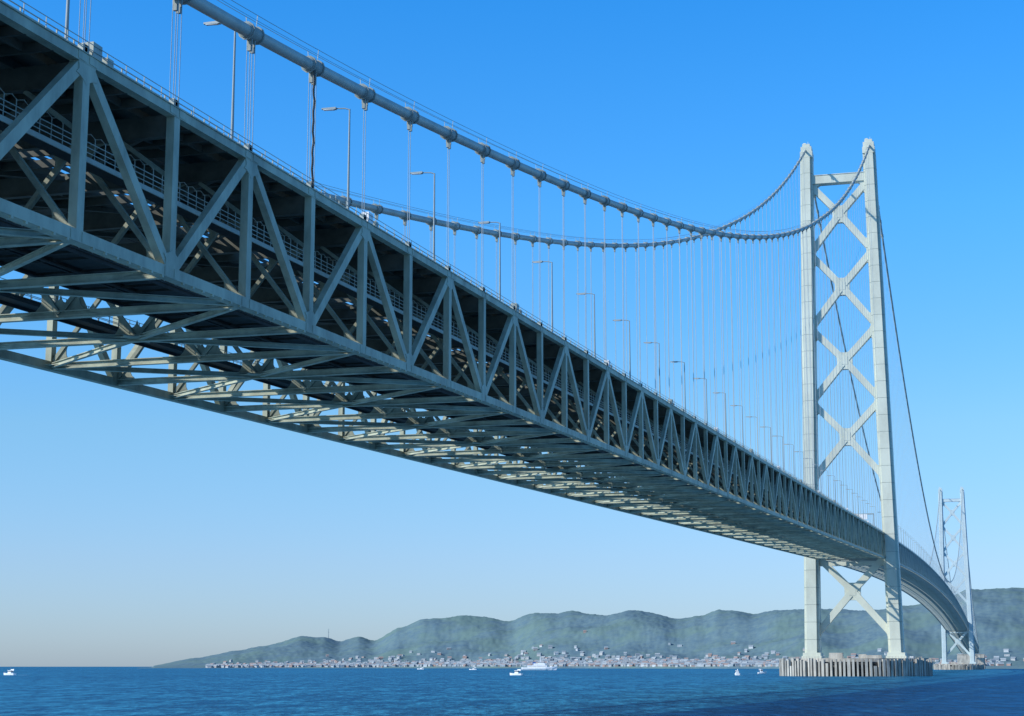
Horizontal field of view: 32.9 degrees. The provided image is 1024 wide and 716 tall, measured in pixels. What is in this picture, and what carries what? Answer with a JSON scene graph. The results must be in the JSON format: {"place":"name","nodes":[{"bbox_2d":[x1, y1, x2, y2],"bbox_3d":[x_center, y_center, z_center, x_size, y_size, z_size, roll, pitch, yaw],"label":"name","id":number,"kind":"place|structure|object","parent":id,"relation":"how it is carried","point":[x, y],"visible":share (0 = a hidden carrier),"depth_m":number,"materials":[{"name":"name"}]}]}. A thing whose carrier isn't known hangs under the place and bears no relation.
{"place":"outdoors","nodes":[
{"label":"outdoors","id":0,"kind":"place"},
{"bbox_2d":[0,667,1023,715],"bbox_3d":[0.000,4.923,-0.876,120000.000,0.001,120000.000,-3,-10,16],"label":"sea","id":1,"kind":"structure","parent":0,"point":[86,691],"depth_m":338.71,"materials":[{"name":"liquid"}]},
{"bbox_2d":[4,669,15,674],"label":"fishing boat","id":2,"kind":"object","parent":1,"relation":"on","point":[10,672],"visible":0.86,"depth_m":1020.48,"materials":[{"name":"white paint"}]},
{"bbox_2d":[510,669,522,674],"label":"fishing boat","id":3,"kind":"object","parent":1,"relation":"on","point":[516,672],"visible":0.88,"depth_m":1002.68,"materials":[{"name":"white paint"}]},
{"bbox_2d":[521,656,556,669],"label":"patrol ship","id":4,"kind":"object","parent":1,"relation":"on","point":[540,665],"visible":0.88,"depth_m":2457.84,"materials":[{"name":"white paint"}]},
{"bbox_2d":[800,138,907,657],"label":"bridge tower","id":5,"kind":"structure","parent":1,"relation":"in","point":[892,628],"depth_m":950.91,"materials":[{"name":"grey metal"}]},
{"bbox_2d":[0,0,978,653],"bbox_3d":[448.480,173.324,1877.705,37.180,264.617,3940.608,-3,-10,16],"label":"suspension bridge","id":6,"kind":"structure","parent":5,"relation":"attached to","point":[112,136],"depth_m":196.22,"materials":[{"name":"paint"}]},
{"bbox_2d":[64,0,69,38],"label":"street lamp","id":7,"kind":"object","parent":6,"relation":"on","point":[67,14],"visible":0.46,"depth_m":126.83,"materials":[{"name":"metal"}]},
{"bbox_2d":[203,21,235,139],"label":"street lamp","id":8,"kind":"object","parent":6,"relation":"on","point":[211,23],"visible":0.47,"depth_m":154.60,"materials":[{"name":"metal"}]},
{"bbox_2d":[321,107,349,208],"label":"street lamp","id":9,"kind":"object","parent":6,"relation":"on","point":[348,172],"visible":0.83,"depth_m":181.77,"materials":[{"name":"metal"}]},
{"bbox_2d":[410,171,434,260],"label":"street lamp","id":10,"kind":"object","parent":6,"relation":"on","point":[417,173],"visible":0.78,"depth_m":208.88,"materials":[{"name":"metal"}]},
{"bbox_2d":[478,221,500,300],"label":"street lamp","id":11,"kind":"object","parent":6,"relation":"on","point":[485,222],"visible":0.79,"depth_m":236.02,"materials":[{"name":"metal"}]},
{"bbox_2d":[532,261,552,331],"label":"street lamp","id":12,"kind":"object","parent":6,"relation":"on","point":[551,290],"visible":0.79,"depth_m":263.09,"materials":[{"name":"metal"}]},
{"bbox_2d":[576,293,595,357],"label":"street lamp","id":13,"kind":"object","parent":6,"relation":"on","point":[594,319],"visible":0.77,"depth_m":290.17,"materials":[{"name":"metal"}]},
{"bbox_2d":[613,319,630,376],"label":"street lamp","id":14,"kind":"object","parent":6,"relation":"on","point":[629,346],"visible":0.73,"depth_m":317.02,"materials":[{"name":"metal"}]},
{"bbox_2d":[644,342,660,396],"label":"street lamp","id":15,"kind":"object","parent":6,"relation":"on","point":[659,364],"visible":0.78,"depth_m":344.29,"materials":[{"name":"metal"}]},
{"bbox_2d":[670,361,685,411],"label":"street lamp","id":16,"kind":"object","parent":6,"relation":"on","point":[684,384],"visible":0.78,"depth_m":371.19,"materials":[{"name":"metal"}]},
{"bbox_2d":[694,378,707,425],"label":"street lamp","id":17,"kind":"object","parent":6,"relation":"on","point":[706,400],"visible":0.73,"depth_m":398.24,"materials":[{"name":"metal"}]},
{"bbox_2d":[713,392,726,434],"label":"street lamp","id":18,"kind":"object","parent":6,"relation":"on","point":[725,409],"visible":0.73,"depth_m":425.52,"materials":[{"name":"metal"}]},
{"bbox_2d":[761,426,771,462],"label":"street lamp","id":19,"kind":"object","parent":6,"relation":"on","point":[770,441],"visible":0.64,"depth_m":506.82,"materials":[{"name":"metal"}]},
{"bbox_2d":[773,435,783,469],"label":"street lamp","id":20,"kind":"object","parent":6,"relation":"on","point":[782,448],"visible":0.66,"depth_m":533.91,"materials":[{"name":"metal"}]},
{"bbox_2d":[784,444,794,476],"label":"street lamp","id":21,"kind":"object","parent":6,"relation":"on","point":[793,456],"visible":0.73,"depth_m":560.88,"materials":[{"name":"metal"}]},
{"bbox_2d":[803,458,812,488],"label":"street lamp","id":22,"kind":"object","parent":6,"relation":"on","point":[812,473],"visible":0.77,"depth_m":614.72,"materials":[{"name":"metal"}]},
{"bbox_2d":[854,513,873,524],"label":"traffic sign","id":23,"kind":"object","parent":6,"relation":"on","point":[861,515],"visible":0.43,"depth_m":888.24,"materials":[{"name":"metal"}]},
{"bbox_2d":[957,654,985,668],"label":"bridge anchorage","id":24,"kind":"object","parent":1,"relation":"in","point":[965,658],"visible":0.56,"depth_m":3715.23,"materials":[{"name":"concrete"}]},
{"bbox_2d":[0,0,1023,666],"label":"sky","id":25,"kind":"structure","parent":0,"point":[137,530],"materials":[{"name":"blue"}]},
{"bbox_2d":[149,587,1023,668],"bbox_3d":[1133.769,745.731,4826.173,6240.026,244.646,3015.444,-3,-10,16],"label":"hills","id":26,"kind":"structure","parent":0,"point":[998,613],"depth_m":5039.99,"materials":[{"name":"green plant"}]},
{"bbox_2d":[369,659,383,662],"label":"hotel building","id":27,"kind":"structure","parent":26,"relation":"on","point":[378,660],"depth_m":5331.55,"materials":[{"name":"white concrete"}]},
{"bbox_2d":[205,630,1023,667],"bbox_3d":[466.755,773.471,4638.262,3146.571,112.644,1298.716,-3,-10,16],"label":"coastal town","id":28,"kind":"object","parent":26,"relation":"on","point":[747,661],"visible":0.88,"depth_m":4855.98},
{"bbox_2d":[622,659,635,662],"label":"hotel building","id":29,"kind":"structure","parent":26,"relation":"on","point":[630,661],"depth_m":4599.94,"materials":[{"name":"white concrete"}]},
{"bbox_2d":[779,653,932,675],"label":"bridge pier","id":30,"kind":"structure","parent":0,"point":[835,664],"depth_m":897.60,"materials":[{"name":"grey concrete"}]},
{"bbox_2d":[933,662,984,669],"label":"bridge pier","id":31,"kind":"structure","parent":0,"point":[957,666],"depth_m":2783.99,"materials":[{"name":"grey concrete"}]},
{"bbox_2d":[938,486,975,663],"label":"bridge tower","id":32,"kind":"structure","parent":31,"relation":"on","point":[944,632],"depth_m":2838.79,"materials":[{"name":"grey metal"}]}
]}

